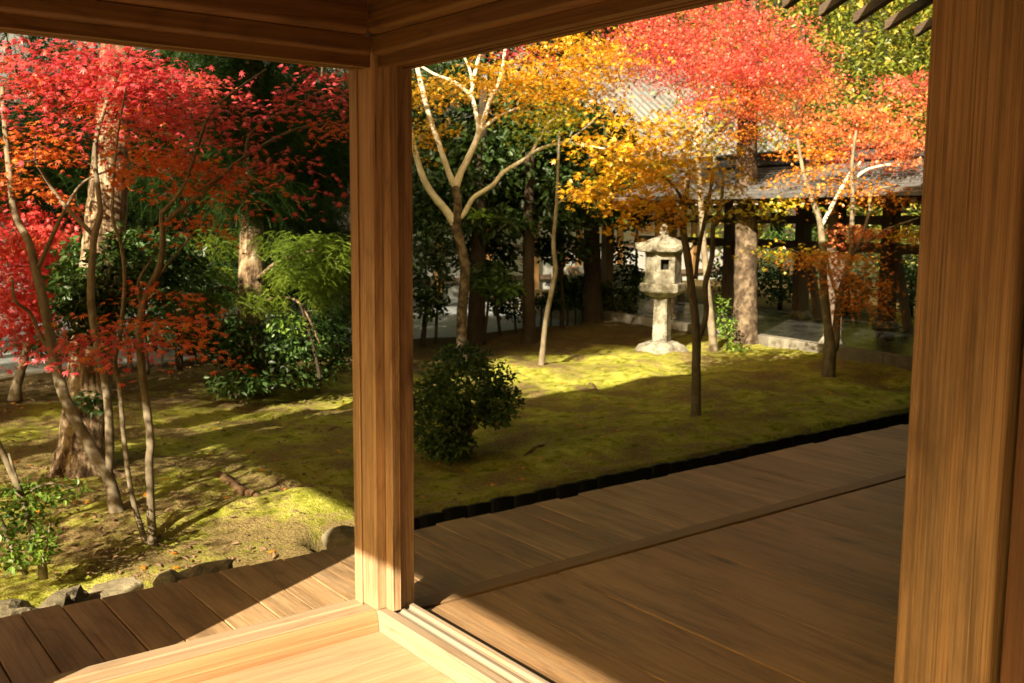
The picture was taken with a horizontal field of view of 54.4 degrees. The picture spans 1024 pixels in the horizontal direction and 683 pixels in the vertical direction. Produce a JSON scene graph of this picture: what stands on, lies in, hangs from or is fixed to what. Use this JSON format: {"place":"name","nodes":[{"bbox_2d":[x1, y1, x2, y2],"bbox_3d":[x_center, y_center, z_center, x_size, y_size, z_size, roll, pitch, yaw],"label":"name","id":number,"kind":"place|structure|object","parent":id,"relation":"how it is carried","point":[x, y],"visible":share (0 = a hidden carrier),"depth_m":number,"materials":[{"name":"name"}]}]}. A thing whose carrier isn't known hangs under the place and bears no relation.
{"place":"outdoors","nodes":[
{"label":"outdoors","id":0,"kind":"place"},
{"bbox_2d":[0,298,579,372],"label":"gravel yard","id":1,"kind":"structure","parent":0,"point":[447,326],"depth_m":17.13,"materials":[{"name":"grey gravel"}]},
{"bbox_2d":[0,33,155,289],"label":"tall cedar","id":2,"kind":"object","parent":1,"relation":"on","point":[33,38],"visible":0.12,"depth_m":14.24,"materials":[{"name":"green plant"}]},
{"bbox_2d":[0,345,339,377],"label":"kerb","id":3,"kind":"structure","parent":1,"relation":"on","point":[32,372],"depth_m":12.01,"materials":[{"name":"stone"}]},
{"bbox_2d":[0,37,343,332],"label":"tall cedar","id":4,"kind":"object","parent":1,"relation":"on","point":[95,117],"visible":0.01,"depth_m":15.62,"materials":[{"name":"green plant"}]},
{"bbox_2d":[212,62,473,319],"bbox_3d":[-2.750,-5.828,18.273,5.706,11.480,5.332,-5,9,-37],"label":"tall cedar","id":5,"kind":"object","parent":1,"relation":"on","point":[344,85],"visible":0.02,"depth_m":18.37,"materials":[{"name":"green plant"}]},
{"bbox_2d":[0,33,790,321],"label":"temple hall","id":6,"kind":"structure","parent":1,"relation":"on","point":[542,274],"depth_m":27.10,"materials":[{"name":"white paint"}]},
{"bbox_2d":[198,632,454,682],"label":"room floor","id":7,"kind":"structure","parent":0,"point":[377,657],"depth_m":3.11,"materials":[{"name":"brown wood"}]},
{"bbox_2d":[0,320,911,607],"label":"moss ground","id":8,"kind":"structure","parent":0,"point":[760,394],"depth_m":8.37,"materials":[{"name":"green plant"}]},
{"bbox_2d":[0,599,34,612],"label":"garden rock","id":9,"kind":"object","parent":8,"relation":"on","point":[12,603],"visible":0.27,"depth_m":3.85,"materials":[{"name":"grey stone"}]},
{"bbox_2d":[0,607,39,617],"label":"garden rock","id":10,"kind":"object","parent":8,"relation":"on","point":[8,612],"visible":0.12,"depth_m":3.74,"materials":[{"name":"grey stone"}]},
{"bbox_2d":[0,187,84,401],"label":"maple tree","id":11,"kind":"object","parent":8,"relation":"on","point":[37,229],"visible":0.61,"depth_m":9.03,"materials":[{"name":"red plant"}]},
{"bbox_2d":[0,440,93,580],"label":"leafy bush","id":12,"kind":"object","parent":8,"relation":"on","point":[39,546],"visible":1,"depth_m":4.85,"materials":[{"name":"green plant"}]},
{"bbox_2d":[37,584,88,607],"bbox_3d":[-1.816,1.054,3.942,0.185,0.108,0.319,-2,15,28],"label":"garden rock","id":13,"kind":"object","parent":8,"relation":"on","point":[70,595],"visible":0.38,"depth_m":3.95,"materials":[{"name":"grey stone"}]},
{"bbox_2d":[47,41,148,478],"bbox_3d":[-2.908,-1.818,7.874,3.495,5.526,4.823,1,7,5],"label":"cedar tree","id":14,"kind":"object","parent":8,"relation":"on","point":[70,459],"visible":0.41,"depth_m":6.98,"materials":[{"name":"brown plant"}]},
{"bbox_2d":[87,576,143,600],"bbox_3d":[-1.680,1.079,4.175,0.277,0.087,0.299,-4,19,-14],"label":"garden rock","id":15,"kind":"object","parent":8,"relation":"on","point":[100,591],"visible":0.41,"depth_m":4.20,"materials":[{"name":"grey stone"}]},
{"bbox_2d":[37,219,217,374],"bbox_3d":[-3.298,-0.292,8.180,1.360,1.428,3.610,-1,7,-9],"label":"camellia shrub","id":16,"kind":"object","parent":8,"relation":"on","point":[70,286],"visible":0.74,"depth_m":6.77,"materials":[{"name":"green plant"}]},
{"bbox_2d":[0,34,266,512],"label":"maple tree","id":17,"kind":"object","parent":8,"relation":"on","point":[103,465],"visible":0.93,"depth_m":6.06,"materials":[{"name":"red plant"}]},
{"bbox_2d":[152,569,186,586],"bbox_3d":[-1.449,1.064,4.275,0.192,0.123,0.313,-1,14,-11],"label":"garden rock","id":18,"kind":"object","parent":8,"relation":"on","point":[168,576],"visible":0.35,"depth_m":4.26,"materials":[{"name":"grey stone"}]},
{"bbox_2d":[0,38,351,354],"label":"evergreen tree","id":19,"kind":"object","parent":8,"relation":"on","point":[65,183],"visible":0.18,"depth_m":12.16,"materials":[{"name":"green plant"}]},
{"bbox_2d":[5,64,349,544],"bbox_3d":[-1.315,-1.612,6.406,1.448,5.351,3.766,4,8,28],"label":"maple tree","id":20,"kind":"object","parent":8,"relation":"on","point":[189,166],"visible":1,"depth_m":5.59,"materials":[{"name":"red plant"}]},
{"bbox_2d":[4,308,351,363],"bbox_3d":[-3.872,-0.091,12.088,4.145,0.684,1.065,-2,8,-20],"label":"dark shrub","id":21,"kind":"object","parent":8,"relation":"on","point":[131,333],"visible":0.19,"depth_m":11.77,"materials":[{"name":"green plant"}]},
{"bbox_2d":[178,559,233,577],"bbox_3d":[-1.368,1.042,4.439,0.279,0.112,0.173,-14,4,-41],"label":"garden rock","id":22,"kind":"object","parent":8,"relation":"on","point":[207,568],"visible":0.44,"depth_m":4.41,"materials":[{"name":"stone"}]},
{"bbox_2d":[213,471,259,495],"bbox_3d":[-1.826,0.986,6.657,0.094,0.129,1.001,-4,9,-34],"label":"tree root","id":23,"kind":"object","parent":8,"relation":"on","point":[238,488],"visible":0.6,"depth_m":6.68,"materials":[{"name":"brown wood"}]},
{"bbox_2d":[128,49,350,398],"bbox_3d":[-2.985,-1.828,11.329,3.268,4.628,5.098,1,7,1],"label":"cedar tree","id":24,"kind":"object","parent":8,"relation":"on","point":[251,295],"visible":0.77,"depth_m":9.89,"materials":[{"name":"green plant"}]},
{"bbox_2d":[0,362,492,580],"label":"leaf litter","id":25,"kind":"object","parent":8,"relation":"on","point":[112,550],"visible":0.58,"depth_m":6.10,"materials":[{"name":"brown plant"}]},
{"bbox_2d":[182,293,351,400],"bbox_3d":[-2.394,0.021,9.992,1.781,1.058,1.310,-2,7,-16],"label":"dark shrub","id":26,"kind":"object","parent":8,"relation":"on","point":[229,344],"visible":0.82,"depth_m":9.76,"materials":[{"name":"green plant"}]},
{"bbox_2d":[328,426,342,430],"bbox_3d":[-1.554,0.786,8.510,0.294,0.081,0.164,-6,10,-42],"label":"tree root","id":27,"kind":"object","parent":8,"relation":"on","point":[332,428],"visible":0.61,"depth_m":8.60,"materials":[{"name":"brown wood"}]},
{"bbox_2d":[321,525,354,548],"bbox_3d":[-0.925,1.075,5.425,0.225,0.123,0.238,-5,15,-12],"label":"garden rock","id":28,"kind":"object","parent":8,"relation":"on","point":[339,536],"visible":0.65,"depth_m":5.38,"materials":[{"name":"grey stone"}]},
{"bbox_2d":[2,361,889,570],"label":"fallen leaves","id":29,"kind":"object","parent":8,"relation":"on","point":[174,567],"visible":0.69,"depth_m":7.38,"materials":[{"name":"orange plant"}]},
{"bbox_2d":[0,424,908,682],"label":"veranda deck","id":30,"kind":"structure","parent":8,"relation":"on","point":[782,566],"depth_m":3.80,"materials":[{"name":"brown wood"}]},
{"bbox_2d":[25,599,378,682],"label":"sill","id":31,"kind":"structure","parent":30,"relation":"on","point":[217,655],"depth_m":3.12,"materials":[{"name":"brown wood"}]},
{"bbox_2d":[376,602,548,682],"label":"sill","id":32,"kind":"structure","parent":30,"relation":"on","point":[452,653],"depth_m":3.12,"materials":[{"name":"brown wood"}]},
{"bbox_2d":[349,0,413,611],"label":"wooden post","id":33,"kind":"object","parent":32,"relation":"on","point":[380,117],"visible":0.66,"depth_m":3.30,"materials":[{"name":"brown wood"}]},
{"bbox_2d":[0,13,369,69],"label":"lintel beam","id":34,"kind":"structure","parent":33,"relation":"attached to","point":[50,28],"depth_m":2.80,"materials":[{"name":"brown wood"}]},
{"bbox_2d":[0,0,370,55],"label":"lintel beam","id":35,"kind":"structure","parent":34,"relation":"on","point":[135,17],"depth_m":2.77,"materials":[{"name":"brown wood"}]},
{"bbox_2d":[97,0,367,34],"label":"lintel beam","id":36,"kind":"structure","parent":35,"relation":"on","point":[346,16],"depth_m":2.92,"materials":[{"name":"brown wood"}]},
{"bbox_2d":[378,0,732,69],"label":"lintel beam","id":37,"kind":"structure","parent":33,"relation":"attached to","point":[603,14],"depth_m":2.56,"materials":[{"name":"brown wood"}]},
{"bbox_2d":[372,0,606,55],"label":"lintel beam","id":38,"kind":"structure","parent":37,"relation":"on","point":[488,17],"depth_m":2.71,"materials":[{"name":"brown wood"}]},
{"bbox_2d":[368,0,501,34],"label":"lintel beam","id":39,"kind":"structure","parent":38,"relation":"on","point":[385,16],"depth_m":2.90,"materials":[{"name":"brown wood"}]},
{"bbox_2d":[894,0,1023,682],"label":"wooden post","id":40,"kind":"object","parent":30,"relation":"on","point":[968,346],"visible":1,"depth_m":1.68,"materials":[{"name":"brown wood"}]},
{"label":"hall wall","id":41,"kind":"structure","parent":30,"relation":"on","visible":0},
{"bbox_2d":[746,0,932,36],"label":"hall roof","id":42,"kind":"structure","parent":41,"relation":"on","point":[874,6],"depth_m":8.64,"materials":[{"name":"brown wood"}]},
{"bbox_2d":[413,339,524,465],"bbox_3d":[-0.373,0.465,7.569,0.975,0.940,0.918,-5,9,-37],"label":"round bush","id":43,"kind":"object","parent":8,"relation":"on","point":[455,417],"visible":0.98,"depth_m":7.40,"materials":[{"name":"green plant"}]},
{"bbox_2d":[413,219,526,346],"bbox_3d":[-0.650,-0.794,13.743,1.879,1.768,1.325,4,8,25],"label":"evergreen shrub","id":44,"kind":"object","parent":8,"relation":"on","point":[482,283],"visible":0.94,"depth_m":13.65,"materials":[{"name":"green plant"}]},
{"bbox_2d":[412,183,642,334],"bbox_3d":[0.664,-1.304,16.297,1.765,2.417,5.974,6,9,40],"label":"evergreen shrub","id":45,"kind":"object","parent":8,"relation":"on","point":[421,211],"visible":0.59,"depth_m":15.56,"materials":[{"name":"green plant"}]},
{"bbox_2d":[412,20,652,346],"bbox_3d":[-0.034,-3.562,14.925,4.461,7.264,6.244,1,7,5],"label":"evergreen tree","id":46,"kind":"object","parent":8,"relation":"on","point":[481,175],"visible":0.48,"depth_m":14.57,"materials":[{"name":"green plant"}]},
{"bbox_2d":[523,444,544,455],"bbox_3d":[0.175,0.874,7.817,0.053,0.088,0.672,4,8,27],"label":"tree root","id":47,"kind":"object","parent":8,"relation":"on","point":[531,450],"visible":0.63,"depth_m":7.81,"materials":[{"name":"brown wood"}]},
{"bbox_2d":[488,108,598,344],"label":"evergreen tree","id":48,"kind":"object","parent":8,"relation":"on","point":[529,335],"visible":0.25,"depth_m":14.45,"materials":[{"name":"green plant"}]},
{"bbox_2d":[412,27,680,358],"bbox_3d":[0.149,-1.813,12.218,3.648,4.314,2.146,0,7,-2],"label":"maple tree","id":49,"kind":"object","parent":8,"relation":"on","point":[454,220],"visible":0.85,"depth_m":12.23,"materials":[{"name":"yellow plant"}]},
{"bbox_2d":[538,130,599,364],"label":"maple sapling","id":50,"kind":"object","parent":8,"relation":"on","point":[541,361],"visible":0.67,"depth_m":11.93,"materials":[{"name":"brown plant"}]},
{"bbox_2d":[588,382,597,390],"bbox_3d":[0.831,0.546,10.777,0.200,0.100,0.709,0,7,-4],"label":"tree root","id":51,"kind":"object","parent":8,"relation":"on","point":[593,386],"visible":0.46,"depth_m":10.95,"materials":[{"name":"brown wood"}]},
{"bbox_2d":[566,99,677,322],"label":"evergreen tree","id":52,"kind":"object","parent":8,"relation":"on","point":[592,301],"visible":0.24,"depth_m":16.97,"materials":[{"name":"green plant"}]},
{"bbox_2d":[414,413,908,529],"bbox_3d":[3.547,0.861,9.380,11.607,0.340,0.063,-5,9,-38],"label":"tile edging","id":53,"kind":"object","parent":8,"relation":"on","point":[560,491],"visible":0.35,"depth_m":7.36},
{"bbox_2d":[634,223,692,354],"bbox_3d":[2.012,-0.656,13.226,0.736,1.821,0.764,-5,9,-37],"label":"stone lantern","id":54,"kind":"object","parent":8,"relation":"on","point":[662,284],"visible":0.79,"depth_m":13.07,"materials":[{"name":"stone"}]},
{"bbox_2d":[549,87,786,417],"bbox_3d":[1.408,-0.723,9.044,2.535,2.998,1.879,-5,9,-37],"label":"maple tree","id":55,"kind":"object","parent":8,"relation":"on","point":[640,164],"visible":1,"depth_m":8.84,"materials":[{"name":"yellow plant"}]},
{"bbox_2d":[507,140,924,370],"bbox_3d":[4.463,-1.337,15.188,4.140,3.125,13.759,-3,8,-28],"label":"covered gallery","id":56,"kind":"object","parent":8,"relation":"on","point":[798,326],"visible":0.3,"depth_m":15.04,"materials":[{"name":"wood"}]},
{"bbox_2d":[569,0,877,351],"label":"maple tree","id":57,"kind":"object","parent":8,"relation":"on","point":[719,68],"visible":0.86,"depth_m":13.10,"materials":[{"name":"red plant"}]},
{"bbox_2d":[712,294,754,351],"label":"shrub","id":58,"kind":"object","parent":8,"relation":"on","point":[725,326],"visible":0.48,"depth_m":13.72,"materials":[{"name":"green plant"}]},
{"bbox_2d":[732,0,758,344],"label":"cedar tree","id":59,"kind":"object","parent":8,"relation":"on","point":[745,311],"visible":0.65,"depth_m":14.07,"materials":[{"name":"brown plant"}]},
{"bbox_2d":[732,69,928,377],"bbox_3d":[4.026,-1.383,11.680,2.402,3.693,3.268,4,8,24],"label":"maple tree","id":60,"kind":"object","parent":8,"relation":"on","point":[831,332],"visible":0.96,"depth_m":11.19,"materials":[{"name":"orange plant"}]},
{"bbox_2d":[468,0,930,302],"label":"hillside","id":61,"kind":"structure","parent":0,"point":[907,257],"depth_m":34.18,"materials":[{"name":"plant"}]},
{"bbox_2d":[535,266,651,326],"bbox_3d":[1.620,-0.761,17.867,2.663,1.175,1.068,-3,8,-24],"label":"clipped hedge","id":62,"kind":"object","parent":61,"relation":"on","point":[574,301],"visible":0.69,"depth_m":17.61,"materials":[{"name":"green plant"}]},
{"bbox_2d":[609,0,822,85],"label":"forest tree","id":63,"kind":"object","parent":61,"relation":"on","point":[786,10],"visible":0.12,"depth_m":34.26,"materials":[{"name":"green plant"}]},
{"bbox_2d":[650,0,932,282],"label":"forest tree","id":64,"kind":"object","parent":61,"relation":"on","point":[835,23],"visible":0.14,"depth_m":25.70,"materials":[{"name":"green plant"}]},
{"bbox_2d":[759,0,930,110],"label":"forest tree","id":65,"kind":"object","parent":61,"relation":"on","point":[866,39],"visible":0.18,"depth_m":33.44,"materials":[{"name":"green plant"}]},
{"bbox_2d":[773,0,932,215],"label":"forest tree","id":66,"kind":"object","parent":61,"relation":"on","point":[908,44],"visible":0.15,"depth_m":28.86,"materials":[{"name":"green plant"}]},
{"bbox_2d":[815,0,932,269],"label":"forest tree","id":67,"kind":"object","parent":61,"relation":"on","point":[879,60],"visible":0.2,"depth_m":25.54,"materials":[{"name":"green plant"}]},
{"bbox_2d":[872,7,932,226],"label":"forest tree","id":68,"kind":"object","parent":61,"relation":"on","point":[921,117],"visible":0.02,"depth_m":25.71,"materials":[{"name":"green plant"}]},
{"bbox_2d":[874,4,931,58],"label":"forest tree","id":69,"kind":"object","parent":61,"relation":"on","point":[899,35],"visible":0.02,"depth_m":33.41,"materials":[{"name":"green plant"}]},
{"bbox_2d":[894,67,928,139],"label":"forest tree","id":70,"kind":"object","parent":61,"relation":"on","point":[923,109],"visible":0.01,"depth_m":29.53,"materials":[{"name":"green plant"}]},
{"bbox_2d":[490,279,915,326],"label":"lawn","id":71,"kind":"structure","parent":0,"point":[787,307],"depth_m":21.68,"materials":[{"name":"green plant"}]},
{"bbox_2d":[552,264,643,298],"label":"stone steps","id":72,"kind":"structure","parent":71,"relation":"on","point":[579,269],"depth_m":22.38,"materials":[{"name":"grey stone"}]},
{"bbox_2d":[632,230,639,302],"bbox_3d":[2.426,-1.368,19.461,0.140,1.600,0.140,-5,9,-37],"label":"lamp post","id":73,"kind":"object","parent":71,"relation":"on","point":[636,250],"visible":0.16,"depth_m":19.41,"materials":[{"name":"black metal"}]},
{"bbox_2d":[710,255,766,295],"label":"garden bush","id":74,"kind":"object","parent":71,"relation":"on","point":[715,276],"visible":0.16,"depth_m":19.95,"materials":[{"name":"green plant"}]},
{"bbox_2d":[757,261,793,309],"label":"garden bush","id":75,"kind":"object","parent":71,"relation":"on","point":[773,291],"visible":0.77,"depth_m":18.83,"materials":[{"name":"green plant"}]},
{"bbox_2d":[717,226,908,266],"bbox_3d":[7.012,-2.212,23.008,4.866,0.966,1.635,0,7,0],"label":"garden bush","id":76,"kind":"object","parent":71,"relation":"on","point":[814,236],"visible":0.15,"depth_m":22.85,"materials":[{"name":"green plant"}]},
{"bbox_2d":[819,270,876,314],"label":"garden bush","id":77,"kind":"object","parent":71,"relation":"on","point":[856,298],"visible":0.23,"depth_m":18.19,"materials":[{"name":"green plant"}]},
{"bbox_2d":[896,261,917,316],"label":"garden bush","id":78,"kind":"object","parent":71,"relation":"on","point":[911,283],"visible":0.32,"depth_m":17.33,"materials":[{"name":"green plant"}]},
{"bbox_3d":[1.859,0.045,0.359,0.060,2.690,1.495,-5,9,-37],"label":"door wall","id":79,"kind":"structure","parent":0,"visible":0},
{"bbox_2d":[1000,347,1023,682],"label":"lattice door","id":80,"kind":"structure","parent":79,"relation":"attached to","point":[1012,664],"depth_m":1.66,"materials":[{"name":"brown wood"}]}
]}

